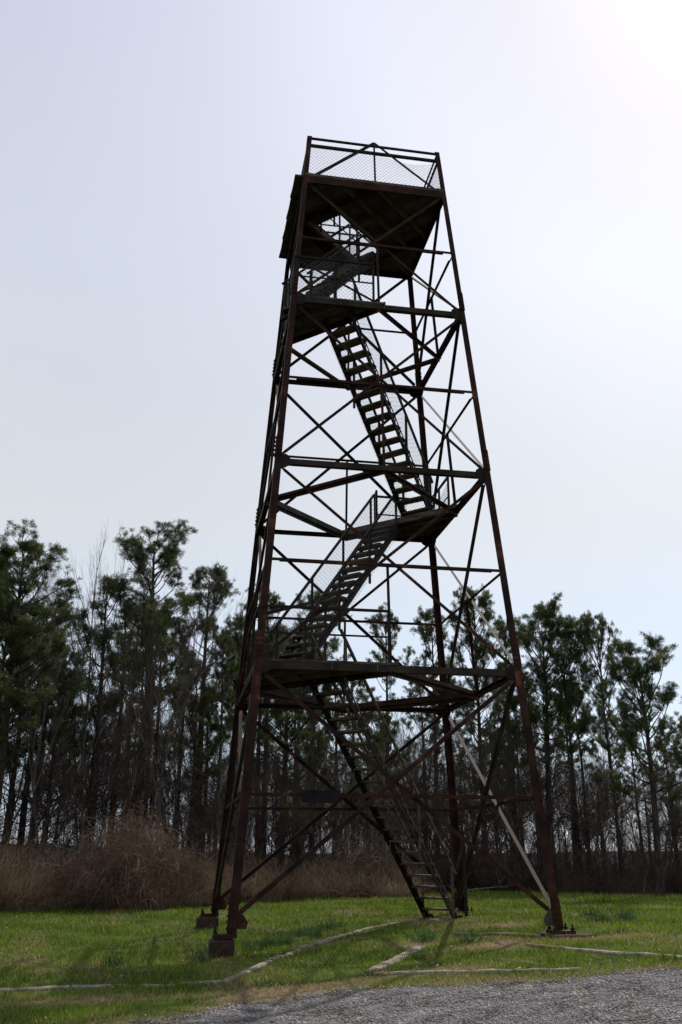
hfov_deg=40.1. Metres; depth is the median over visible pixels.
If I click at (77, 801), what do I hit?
bare tree
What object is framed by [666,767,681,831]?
bare tree
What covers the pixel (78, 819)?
bare tree
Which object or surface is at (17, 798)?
bare tree
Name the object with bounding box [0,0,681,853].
sky
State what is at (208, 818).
bare tree
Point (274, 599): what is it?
pine tree
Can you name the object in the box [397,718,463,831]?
bare tree
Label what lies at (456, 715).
pine tree
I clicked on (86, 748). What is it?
bare tree
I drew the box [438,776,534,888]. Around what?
bare tree
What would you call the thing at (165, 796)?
bare tree
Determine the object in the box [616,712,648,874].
pine tree
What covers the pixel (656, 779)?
bare tree
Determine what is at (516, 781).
bare tree
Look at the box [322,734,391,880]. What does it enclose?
bare tree
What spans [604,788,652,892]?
bare tree
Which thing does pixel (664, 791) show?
bare tree
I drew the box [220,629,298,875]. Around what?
pine tree
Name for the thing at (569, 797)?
bare tree
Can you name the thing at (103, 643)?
pine tree
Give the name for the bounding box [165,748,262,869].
bare tree
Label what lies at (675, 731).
pine tree
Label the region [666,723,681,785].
pine tree
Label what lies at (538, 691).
pine tree
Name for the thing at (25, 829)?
bare tree
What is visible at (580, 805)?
bare tree
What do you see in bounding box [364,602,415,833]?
pine tree
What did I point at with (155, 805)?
bare tree
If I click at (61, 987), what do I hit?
landscape timber
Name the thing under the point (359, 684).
pine tree
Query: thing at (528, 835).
bare tree
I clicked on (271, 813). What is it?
bare tree
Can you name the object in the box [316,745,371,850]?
bare tree
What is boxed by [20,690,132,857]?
bare tree
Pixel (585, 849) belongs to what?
bare tree
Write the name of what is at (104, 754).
bare tree
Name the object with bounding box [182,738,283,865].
bare tree
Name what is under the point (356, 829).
bare tree
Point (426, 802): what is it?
bare tree
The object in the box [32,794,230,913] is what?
bramble mound
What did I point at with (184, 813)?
bare tree
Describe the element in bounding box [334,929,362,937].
landscape timber
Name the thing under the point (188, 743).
pine tree
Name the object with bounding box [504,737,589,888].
bare tree
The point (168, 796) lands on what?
bare tree
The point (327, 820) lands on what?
bare tree
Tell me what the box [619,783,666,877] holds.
bare tree
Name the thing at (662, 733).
pine tree
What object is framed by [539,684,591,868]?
pine tree
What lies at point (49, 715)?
pine tree
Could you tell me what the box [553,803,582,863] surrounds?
bare tree
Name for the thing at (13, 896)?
dry grass
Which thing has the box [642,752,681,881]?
bare tree
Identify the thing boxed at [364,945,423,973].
landscape timber
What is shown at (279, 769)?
bare tree
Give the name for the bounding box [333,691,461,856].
bare tree
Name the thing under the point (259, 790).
bare tree
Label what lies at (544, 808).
bare tree
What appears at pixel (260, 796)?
bare tree
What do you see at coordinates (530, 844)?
bare tree
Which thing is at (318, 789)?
bare tree
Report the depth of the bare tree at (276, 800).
38.01 m
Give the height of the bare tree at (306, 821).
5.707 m
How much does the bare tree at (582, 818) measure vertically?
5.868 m
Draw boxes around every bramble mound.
[0,824,88,896]
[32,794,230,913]
[303,818,437,895]
[410,819,527,890]
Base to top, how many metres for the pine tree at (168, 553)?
14.387 m
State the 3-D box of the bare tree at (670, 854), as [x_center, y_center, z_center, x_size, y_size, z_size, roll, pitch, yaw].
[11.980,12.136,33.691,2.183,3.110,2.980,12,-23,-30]
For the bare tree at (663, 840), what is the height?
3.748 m
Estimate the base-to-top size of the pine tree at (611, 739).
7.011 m
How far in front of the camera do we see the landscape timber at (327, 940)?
16.36 m
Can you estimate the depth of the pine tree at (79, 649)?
45.26 m
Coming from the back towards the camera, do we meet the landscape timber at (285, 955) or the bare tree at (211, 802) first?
the bare tree at (211, 802)
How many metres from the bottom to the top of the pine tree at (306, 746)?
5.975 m
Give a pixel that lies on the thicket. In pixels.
(279, 859)
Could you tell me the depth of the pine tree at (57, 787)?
45.53 m
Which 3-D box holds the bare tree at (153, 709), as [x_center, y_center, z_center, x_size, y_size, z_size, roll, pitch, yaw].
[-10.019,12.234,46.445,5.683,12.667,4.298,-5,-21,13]
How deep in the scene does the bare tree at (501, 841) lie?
32.67 m
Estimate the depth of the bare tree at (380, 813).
31.18 m
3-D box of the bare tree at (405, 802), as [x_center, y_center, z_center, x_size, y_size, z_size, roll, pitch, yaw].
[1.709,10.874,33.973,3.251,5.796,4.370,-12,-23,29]
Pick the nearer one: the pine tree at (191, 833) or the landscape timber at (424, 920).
the landscape timber at (424, 920)
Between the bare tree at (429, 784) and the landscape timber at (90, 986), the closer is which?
the landscape timber at (90, 986)
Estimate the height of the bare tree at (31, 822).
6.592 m
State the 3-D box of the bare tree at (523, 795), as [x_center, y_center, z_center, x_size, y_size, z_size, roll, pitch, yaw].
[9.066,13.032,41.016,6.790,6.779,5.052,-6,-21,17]
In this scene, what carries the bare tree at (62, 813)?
on the ground at (504, 945)
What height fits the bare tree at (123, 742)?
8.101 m
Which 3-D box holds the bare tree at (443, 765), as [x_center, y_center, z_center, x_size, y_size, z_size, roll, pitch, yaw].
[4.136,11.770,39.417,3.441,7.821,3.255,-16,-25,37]
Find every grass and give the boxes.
[0,813,431,913]
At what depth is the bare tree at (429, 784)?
37.31 m
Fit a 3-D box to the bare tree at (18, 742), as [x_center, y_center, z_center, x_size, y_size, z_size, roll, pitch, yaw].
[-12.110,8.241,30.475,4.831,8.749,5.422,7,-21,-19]
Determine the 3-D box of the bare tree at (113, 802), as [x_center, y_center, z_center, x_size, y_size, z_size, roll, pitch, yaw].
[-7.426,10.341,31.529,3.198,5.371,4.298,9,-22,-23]
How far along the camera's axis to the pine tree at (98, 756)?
42.46 m
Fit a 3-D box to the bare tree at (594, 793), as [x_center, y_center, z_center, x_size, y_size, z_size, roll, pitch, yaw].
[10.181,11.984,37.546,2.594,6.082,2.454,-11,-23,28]
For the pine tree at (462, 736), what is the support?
on the ground at (504, 945)
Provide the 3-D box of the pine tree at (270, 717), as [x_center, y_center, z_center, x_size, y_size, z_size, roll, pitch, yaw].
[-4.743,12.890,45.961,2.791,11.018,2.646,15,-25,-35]
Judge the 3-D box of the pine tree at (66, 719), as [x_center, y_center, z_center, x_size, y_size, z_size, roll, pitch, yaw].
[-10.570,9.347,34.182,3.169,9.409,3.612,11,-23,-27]
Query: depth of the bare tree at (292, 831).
38.91 m
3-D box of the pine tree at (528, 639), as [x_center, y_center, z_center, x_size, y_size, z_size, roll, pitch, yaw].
[7.832,8.708,35.539,4.029,11.170,3.886,19,-27,-41]
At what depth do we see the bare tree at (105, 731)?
36.58 m
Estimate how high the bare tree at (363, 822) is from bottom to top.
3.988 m
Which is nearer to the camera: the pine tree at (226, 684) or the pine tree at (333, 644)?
the pine tree at (226, 684)
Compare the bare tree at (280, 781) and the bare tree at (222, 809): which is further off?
the bare tree at (280, 781)
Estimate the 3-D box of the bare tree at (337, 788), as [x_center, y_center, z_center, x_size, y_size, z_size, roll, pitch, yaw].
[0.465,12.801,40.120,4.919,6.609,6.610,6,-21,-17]
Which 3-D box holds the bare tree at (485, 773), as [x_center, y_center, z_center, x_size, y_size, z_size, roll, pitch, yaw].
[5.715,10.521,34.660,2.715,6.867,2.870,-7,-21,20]
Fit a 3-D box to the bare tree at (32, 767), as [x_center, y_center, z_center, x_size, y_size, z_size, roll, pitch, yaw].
[-9.850,6.589,30.111,3.123,11.554,3.967,-1,-20,4]
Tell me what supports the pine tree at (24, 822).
on the ground at (504, 945)
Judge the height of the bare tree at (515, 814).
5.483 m
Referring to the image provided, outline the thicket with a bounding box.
[3,810,681,884]
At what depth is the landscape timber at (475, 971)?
12.08 m
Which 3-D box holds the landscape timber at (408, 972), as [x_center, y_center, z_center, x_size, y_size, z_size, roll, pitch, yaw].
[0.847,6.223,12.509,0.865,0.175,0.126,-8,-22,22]
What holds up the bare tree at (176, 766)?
on the ground at (504, 945)
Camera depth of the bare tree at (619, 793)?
38.61 m
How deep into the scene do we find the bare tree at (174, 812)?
33.09 m
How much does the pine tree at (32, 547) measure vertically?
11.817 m
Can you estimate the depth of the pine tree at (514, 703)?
34.18 m
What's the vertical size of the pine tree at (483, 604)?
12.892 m
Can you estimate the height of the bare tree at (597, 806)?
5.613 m
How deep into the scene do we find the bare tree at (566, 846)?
39.92 m
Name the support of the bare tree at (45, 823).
on the ground at (504, 945)
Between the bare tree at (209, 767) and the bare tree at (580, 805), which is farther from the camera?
the bare tree at (209, 767)
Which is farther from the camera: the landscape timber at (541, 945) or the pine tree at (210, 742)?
the pine tree at (210, 742)
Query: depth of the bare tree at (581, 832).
38.38 m
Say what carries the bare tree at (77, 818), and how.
on the ground at (504, 945)
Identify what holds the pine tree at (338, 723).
on the ground at (504, 945)
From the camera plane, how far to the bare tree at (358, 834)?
37.11 m
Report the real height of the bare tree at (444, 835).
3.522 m
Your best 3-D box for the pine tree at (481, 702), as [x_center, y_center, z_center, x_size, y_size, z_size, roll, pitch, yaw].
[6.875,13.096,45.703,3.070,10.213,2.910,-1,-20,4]
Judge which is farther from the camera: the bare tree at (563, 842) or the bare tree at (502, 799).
the bare tree at (563, 842)
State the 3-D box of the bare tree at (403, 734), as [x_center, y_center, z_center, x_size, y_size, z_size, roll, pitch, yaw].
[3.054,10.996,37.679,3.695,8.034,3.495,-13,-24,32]
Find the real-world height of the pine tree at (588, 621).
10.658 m
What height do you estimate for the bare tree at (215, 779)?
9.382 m
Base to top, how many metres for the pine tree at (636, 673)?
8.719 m
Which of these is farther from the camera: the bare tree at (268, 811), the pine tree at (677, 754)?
the bare tree at (268, 811)
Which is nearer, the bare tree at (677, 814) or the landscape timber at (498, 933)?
the landscape timber at (498, 933)
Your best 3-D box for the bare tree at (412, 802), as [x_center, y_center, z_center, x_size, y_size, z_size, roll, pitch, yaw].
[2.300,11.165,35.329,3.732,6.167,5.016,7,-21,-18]
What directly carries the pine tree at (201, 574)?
on the ground at (504, 945)
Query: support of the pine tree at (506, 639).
on the ground at (504, 945)
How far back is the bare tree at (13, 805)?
33.23 m
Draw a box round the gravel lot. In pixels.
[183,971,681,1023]
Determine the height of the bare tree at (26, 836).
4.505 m
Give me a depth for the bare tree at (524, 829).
37.23 m
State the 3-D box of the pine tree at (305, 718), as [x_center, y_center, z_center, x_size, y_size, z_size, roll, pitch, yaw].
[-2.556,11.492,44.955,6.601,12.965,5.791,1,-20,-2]
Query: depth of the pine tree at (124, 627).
37.47 m
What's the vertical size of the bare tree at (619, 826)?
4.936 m
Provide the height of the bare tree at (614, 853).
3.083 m
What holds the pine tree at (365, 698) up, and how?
on the ground at (504, 945)
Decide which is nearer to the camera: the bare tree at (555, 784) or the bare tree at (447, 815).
the bare tree at (447, 815)
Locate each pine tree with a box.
[0,518,89,831]
[0,553,59,763]
[0,591,62,851]
[0,599,97,870]
[0,617,72,874]
[0,642,60,871]
[17,643,96,871]
[42,713,88,863]
[46,574,148,855]
[76,598,160,849]
[78,702,112,855]
[82,519,216,837]
[103,612,167,839]
[115,597,194,852]
[129,600,185,866]
[142,651,217,860]
[159,656,221,857]
[170,562,243,875]
[179,692,236,860]
[192,630,249,873]
[208,613,262,860]
[211,641,256,818]
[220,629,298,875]
[224,620,351,866]
[227,700,275,843]
[234,583,297,874]
[254,642,346,855]
[267,687,319,861]
[279,725,340,871]
[289,589,351,870]
[310,683,354,861]
[332,680,371,874]
[335,688,393,861]
[341,712,415,859]
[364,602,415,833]
[391,740,430,867]
[399,675,442,835]
[410,605,457,849]
[419,747,446,847]
[420,678,471,857]
[444,584,522,877]
[446,734,477,842]
[451,676,504,830]
[467,729,501,854]
[471,618,541,874]
[485,725,544,871]
[486,591,597,870]
[498,692,542,886]
[501,671,565,886]
[525,680,575,867]
[532,615,603,887]
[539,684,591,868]
[553,677,598,883]
[571,610,638,886]
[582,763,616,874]
[588,714,635,869]
[590,631,681,895]
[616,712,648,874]
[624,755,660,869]
[652,720,679,862]
[654,734,681,878]
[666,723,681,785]
[674,714,681,755]
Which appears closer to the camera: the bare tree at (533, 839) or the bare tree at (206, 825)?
the bare tree at (206, 825)
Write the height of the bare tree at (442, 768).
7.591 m
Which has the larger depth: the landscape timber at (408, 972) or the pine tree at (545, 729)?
the pine tree at (545, 729)
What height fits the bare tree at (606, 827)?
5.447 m
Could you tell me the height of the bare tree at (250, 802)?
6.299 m
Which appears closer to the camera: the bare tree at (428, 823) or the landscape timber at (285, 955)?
the landscape timber at (285, 955)
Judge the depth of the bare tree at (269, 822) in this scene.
36.81 m
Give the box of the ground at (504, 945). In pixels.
[0,859,681,1023]
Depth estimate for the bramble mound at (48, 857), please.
26.42 m
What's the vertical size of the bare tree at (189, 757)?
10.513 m
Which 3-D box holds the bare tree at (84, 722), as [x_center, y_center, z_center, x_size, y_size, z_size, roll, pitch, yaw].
[-9.242,6.568,33.394,4.767,13.885,3.753,-4,-20,11]
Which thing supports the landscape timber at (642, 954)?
on the ground at (504, 945)
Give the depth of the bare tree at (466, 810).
35.40 m
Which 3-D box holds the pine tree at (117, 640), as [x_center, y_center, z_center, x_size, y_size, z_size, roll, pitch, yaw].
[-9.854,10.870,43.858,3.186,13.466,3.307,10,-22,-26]
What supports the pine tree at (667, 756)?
on the ground at (504, 945)
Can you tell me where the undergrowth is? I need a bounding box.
[0,790,681,906]
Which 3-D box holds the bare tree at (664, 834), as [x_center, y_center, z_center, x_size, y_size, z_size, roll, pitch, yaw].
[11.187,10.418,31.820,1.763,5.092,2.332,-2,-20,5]
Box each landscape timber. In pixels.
[0,985,69,991]
[71,984,175,988]
[181,980,220,985]
[221,960,272,982]
[268,948,301,960]
[297,937,337,948]
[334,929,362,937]
[362,921,405,929]
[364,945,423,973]
[373,970,435,975]
[406,918,450,922]
[435,969,514,973]
[453,932,540,937]
[496,958,545,965]
[514,967,581,972]
[526,943,567,949]
[563,947,624,954]
[625,952,681,959]
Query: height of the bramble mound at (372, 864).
3.467 m
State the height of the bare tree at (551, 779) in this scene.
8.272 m
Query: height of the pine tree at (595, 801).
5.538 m
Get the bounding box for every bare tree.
[0,647,69,863]
[0,658,49,776]
[0,755,55,840]
[0,766,19,843]
[0,796,72,864]
[0,805,41,861]
[4,716,141,872]
[9,726,72,855]
[17,555,100,864]
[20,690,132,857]
[26,645,170,845]
[26,724,107,871]
[29,733,120,852]
[31,754,75,835]
[35,665,95,845]
[37,523,165,858]
[37,794,106,869]
[40,787,119,861]
[41,672,168,868]
[44,648,139,858]
[44,764,130,853]
[45,734,131,859]
[56,693,152,860]
[61,705,142,855]
[62,689,131,831]
[73,736,164,845]
[74,627,161,824]
[88,657,188,839]
[91,635,225,838]
[94,790,156,846]
[99,633,190,776]
[99,737,215,857]
[101,560,247,846]
[103,750,188,850]
[118,738,194,849]
[120,739,183,864]
[128,708,254,863]
[134,670,233,851]
[139,714,202,845]
[144,719,265,873]
[149,700,217,854]
[160,778,220,857]
[164,703,242,853]
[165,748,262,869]
[171,770,224,860]
[172,792,235,863]
[181,759,250,859]
[182,703,243,847]
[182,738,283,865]
[189,755,272,864]
[198,754,256,855]
[201,786,259,859]
[202,760,275,834]
[202,768,227,854]
[223,758,285,871]
[225,702,315,861]
[225,717,321,870]
[235,750,285,856]
[241,711,312,867]
[245,758,306,865]
[249,744,295,854]
[251,770,294,874]
[252,722,312,863]
[266,773,305,872]
[277,782,317,864]
[278,742,363,861]
[284,769,328,865]
[287,723,355,869]
[287,724,340,865]
[295,775,377,858]
[296,690,415,864]
[299,737,393,851]
[309,761,348,863]
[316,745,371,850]
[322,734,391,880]
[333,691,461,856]
[333,741,444,856]
[334,791,392,863]
[342,775,382,868]
[346,783,381,857]
[351,773,432,869]
[371,726,433,861]
[373,729,459,881]
[377,692,511,858]
[380,740,478,857]
[381,687,443,861]
[392,753,442,861]
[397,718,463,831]
[397,719,472,859]
[412,765,480,885]
[415,770,533,884]
[417,716,476,846]
[422,768,438,857]
[425,792,500,874]
[427,804,482,858]
[430,692,493,884]
[436,772,489,849]
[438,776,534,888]
[446,734,483,833]
[454,703,544,889]
[455,733,576,873]
[456,707,525,889]
[457,714,539,881]
[472,722,545,847]
[479,755,564,856]
[480,727,604,878]
[486,727,596,853]
[488,793,545,878]
[489,804,534,863]
[490,752,591,873]
[492,714,561,819]
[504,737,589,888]
[505,741,574,889]
[506,789,545,868]
[507,724,626,880]
[511,727,588,850]
[515,736,592,855]
[525,787,563,862]
[527,743,570,829]
[527,759,614,875]
[534,773,608,870]
[542,749,647,890]
[551,737,649,879]
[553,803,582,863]
[554,739,625,880]
[561,750,622,883]
[561,778,598,854]
[561,789,604,879]
[564,750,666,879]
[568,737,644,887]
[574,753,652,882]
[582,772,646,865]
[592,738,653,882]
[595,756,681,862]
[599,751,649,877]
[599,819,635,880]
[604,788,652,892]
[608,734,681,894]
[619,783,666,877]
[623,827,662,863]
[631,834,681,876]
[632,726,670,865]
[634,748,681,841]
[635,801,681,868]
[639,748,681,870]
[639,792,681,878]
[640,762,681,863]
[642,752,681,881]
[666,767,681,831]
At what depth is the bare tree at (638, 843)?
42.24 m
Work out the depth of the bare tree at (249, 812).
36.65 m
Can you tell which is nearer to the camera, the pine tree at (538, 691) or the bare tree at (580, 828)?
the bare tree at (580, 828)
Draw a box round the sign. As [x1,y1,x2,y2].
[302,790,339,802]
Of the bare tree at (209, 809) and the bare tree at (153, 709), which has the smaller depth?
the bare tree at (209, 809)
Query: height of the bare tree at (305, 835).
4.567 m
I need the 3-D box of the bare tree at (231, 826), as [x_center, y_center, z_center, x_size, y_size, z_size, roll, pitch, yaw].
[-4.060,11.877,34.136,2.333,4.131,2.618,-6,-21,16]
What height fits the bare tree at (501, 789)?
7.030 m
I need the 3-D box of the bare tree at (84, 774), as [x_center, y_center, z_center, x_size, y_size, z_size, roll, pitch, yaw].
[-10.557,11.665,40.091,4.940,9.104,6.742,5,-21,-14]
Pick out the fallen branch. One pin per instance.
(501, 886)
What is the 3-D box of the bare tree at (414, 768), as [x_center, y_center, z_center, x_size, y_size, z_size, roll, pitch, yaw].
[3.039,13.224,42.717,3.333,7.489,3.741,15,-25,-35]
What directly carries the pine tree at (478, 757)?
on the ground at (504, 945)
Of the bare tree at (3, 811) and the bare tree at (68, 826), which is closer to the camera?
the bare tree at (3, 811)
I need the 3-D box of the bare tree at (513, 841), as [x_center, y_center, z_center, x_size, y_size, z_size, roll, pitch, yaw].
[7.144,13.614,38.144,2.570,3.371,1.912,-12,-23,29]
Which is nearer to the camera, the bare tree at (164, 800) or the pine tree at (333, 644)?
the bare tree at (164, 800)
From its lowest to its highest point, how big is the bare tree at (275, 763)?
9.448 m
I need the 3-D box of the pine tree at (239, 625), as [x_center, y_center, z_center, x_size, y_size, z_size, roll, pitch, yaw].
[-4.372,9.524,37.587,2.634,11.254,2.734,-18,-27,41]
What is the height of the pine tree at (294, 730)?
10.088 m
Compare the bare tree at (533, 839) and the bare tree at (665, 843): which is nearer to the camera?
the bare tree at (665, 843)
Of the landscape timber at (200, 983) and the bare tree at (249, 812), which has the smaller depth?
the landscape timber at (200, 983)
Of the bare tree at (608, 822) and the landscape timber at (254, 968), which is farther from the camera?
the bare tree at (608, 822)
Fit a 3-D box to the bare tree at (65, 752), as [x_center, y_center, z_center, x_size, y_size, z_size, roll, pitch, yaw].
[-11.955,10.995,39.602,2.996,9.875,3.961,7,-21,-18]
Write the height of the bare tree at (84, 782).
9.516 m
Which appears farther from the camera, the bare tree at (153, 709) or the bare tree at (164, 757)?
the bare tree at (153, 709)
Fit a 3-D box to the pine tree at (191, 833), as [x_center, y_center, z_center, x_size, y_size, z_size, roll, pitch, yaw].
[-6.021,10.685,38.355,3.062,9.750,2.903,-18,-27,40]
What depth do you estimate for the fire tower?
20.75 m
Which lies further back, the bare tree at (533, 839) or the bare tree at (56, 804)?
the bare tree at (533, 839)
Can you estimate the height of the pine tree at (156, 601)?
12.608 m
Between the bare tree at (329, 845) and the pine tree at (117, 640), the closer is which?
the bare tree at (329, 845)
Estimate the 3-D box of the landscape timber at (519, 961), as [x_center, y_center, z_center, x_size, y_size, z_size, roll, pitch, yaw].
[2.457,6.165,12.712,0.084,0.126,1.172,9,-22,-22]
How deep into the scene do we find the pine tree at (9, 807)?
31.52 m
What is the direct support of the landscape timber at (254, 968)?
on the ground at (504, 945)
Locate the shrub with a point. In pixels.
(59, 878)
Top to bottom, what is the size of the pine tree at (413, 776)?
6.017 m
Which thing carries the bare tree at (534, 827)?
on the ground at (504, 945)
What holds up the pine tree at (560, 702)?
on the ground at (504, 945)
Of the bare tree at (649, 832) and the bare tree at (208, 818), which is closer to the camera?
the bare tree at (649, 832)
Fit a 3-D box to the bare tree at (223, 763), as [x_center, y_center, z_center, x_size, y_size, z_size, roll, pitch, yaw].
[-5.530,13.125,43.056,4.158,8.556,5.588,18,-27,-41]
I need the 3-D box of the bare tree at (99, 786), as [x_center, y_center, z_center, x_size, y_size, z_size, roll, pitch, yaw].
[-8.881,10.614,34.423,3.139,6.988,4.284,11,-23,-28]
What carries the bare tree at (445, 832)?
on the ground at (504, 945)
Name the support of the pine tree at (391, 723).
on the ground at (504, 945)
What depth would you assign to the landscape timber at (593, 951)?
13.01 m
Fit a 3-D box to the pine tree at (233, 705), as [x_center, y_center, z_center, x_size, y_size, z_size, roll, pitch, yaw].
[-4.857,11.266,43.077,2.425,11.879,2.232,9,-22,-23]
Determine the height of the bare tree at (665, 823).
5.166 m
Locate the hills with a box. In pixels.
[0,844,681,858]
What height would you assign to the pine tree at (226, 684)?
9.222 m
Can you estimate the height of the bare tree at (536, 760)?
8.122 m
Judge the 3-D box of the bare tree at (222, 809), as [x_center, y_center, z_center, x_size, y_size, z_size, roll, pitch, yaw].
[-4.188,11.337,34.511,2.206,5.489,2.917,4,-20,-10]
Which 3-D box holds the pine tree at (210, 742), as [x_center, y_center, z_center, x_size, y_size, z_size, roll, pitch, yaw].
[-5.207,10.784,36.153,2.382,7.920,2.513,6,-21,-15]
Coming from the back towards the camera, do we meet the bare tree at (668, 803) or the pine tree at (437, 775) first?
the pine tree at (437, 775)
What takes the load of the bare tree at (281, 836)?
on the ground at (504, 945)
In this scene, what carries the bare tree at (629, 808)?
on the ground at (504, 945)
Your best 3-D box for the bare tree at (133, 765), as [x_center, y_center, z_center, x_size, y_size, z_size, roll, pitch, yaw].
[-6.247,8.481,31.590,4.344,9.048,4.876,-12,-24,30]
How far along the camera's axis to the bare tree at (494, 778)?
33.45 m
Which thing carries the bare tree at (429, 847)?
on the ground at (504, 945)
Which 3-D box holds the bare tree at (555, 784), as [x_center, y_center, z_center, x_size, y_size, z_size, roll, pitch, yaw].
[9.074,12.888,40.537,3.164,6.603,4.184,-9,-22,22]
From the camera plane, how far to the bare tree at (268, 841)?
38.15 m
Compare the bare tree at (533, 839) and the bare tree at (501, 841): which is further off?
the bare tree at (533, 839)
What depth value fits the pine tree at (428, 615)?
44.97 m
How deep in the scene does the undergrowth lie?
31.39 m
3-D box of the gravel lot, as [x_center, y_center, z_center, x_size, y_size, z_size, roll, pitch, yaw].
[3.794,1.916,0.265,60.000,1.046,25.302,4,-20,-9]
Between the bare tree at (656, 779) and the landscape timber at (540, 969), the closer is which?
the landscape timber at (540, 969)
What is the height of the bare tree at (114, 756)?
9.698 m
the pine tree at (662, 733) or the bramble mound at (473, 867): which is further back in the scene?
the pine tree at (662, 733)
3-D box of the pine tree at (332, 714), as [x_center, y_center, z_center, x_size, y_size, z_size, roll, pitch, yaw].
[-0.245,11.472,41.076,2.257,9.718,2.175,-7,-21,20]
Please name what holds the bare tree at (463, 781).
on the ground at (504, 945)
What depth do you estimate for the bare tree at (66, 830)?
33.74 m
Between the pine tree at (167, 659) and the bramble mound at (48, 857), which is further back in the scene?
the pine tree at (167, 659)
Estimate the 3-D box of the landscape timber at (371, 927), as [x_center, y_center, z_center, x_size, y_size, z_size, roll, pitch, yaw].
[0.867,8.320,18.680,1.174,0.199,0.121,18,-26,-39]
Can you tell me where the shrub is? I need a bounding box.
[15,840,104,910]
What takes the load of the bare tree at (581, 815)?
on the ground at (504, 945)
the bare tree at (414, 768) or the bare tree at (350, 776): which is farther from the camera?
the bare tree at (414, 768)
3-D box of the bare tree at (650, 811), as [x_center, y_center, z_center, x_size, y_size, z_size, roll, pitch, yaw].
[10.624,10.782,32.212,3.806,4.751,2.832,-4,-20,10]
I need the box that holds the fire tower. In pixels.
[196,136,595,958]
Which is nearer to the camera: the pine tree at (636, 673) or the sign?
the sign
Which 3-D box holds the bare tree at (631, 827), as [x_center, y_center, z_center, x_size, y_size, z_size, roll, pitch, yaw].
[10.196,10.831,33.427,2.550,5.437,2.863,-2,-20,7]
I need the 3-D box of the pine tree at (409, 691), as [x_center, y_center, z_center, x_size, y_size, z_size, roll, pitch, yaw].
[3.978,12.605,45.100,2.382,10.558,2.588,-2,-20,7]
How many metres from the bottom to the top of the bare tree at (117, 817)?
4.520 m
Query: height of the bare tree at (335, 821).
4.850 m
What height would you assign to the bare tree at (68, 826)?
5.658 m
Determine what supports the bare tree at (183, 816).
on the ground at (504, 945)
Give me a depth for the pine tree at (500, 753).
39.27 m
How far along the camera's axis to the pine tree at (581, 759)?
38.77 m
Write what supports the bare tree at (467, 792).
on the ground at (504, 945)
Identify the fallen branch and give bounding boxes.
[415,860,540,890]
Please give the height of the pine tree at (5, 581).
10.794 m

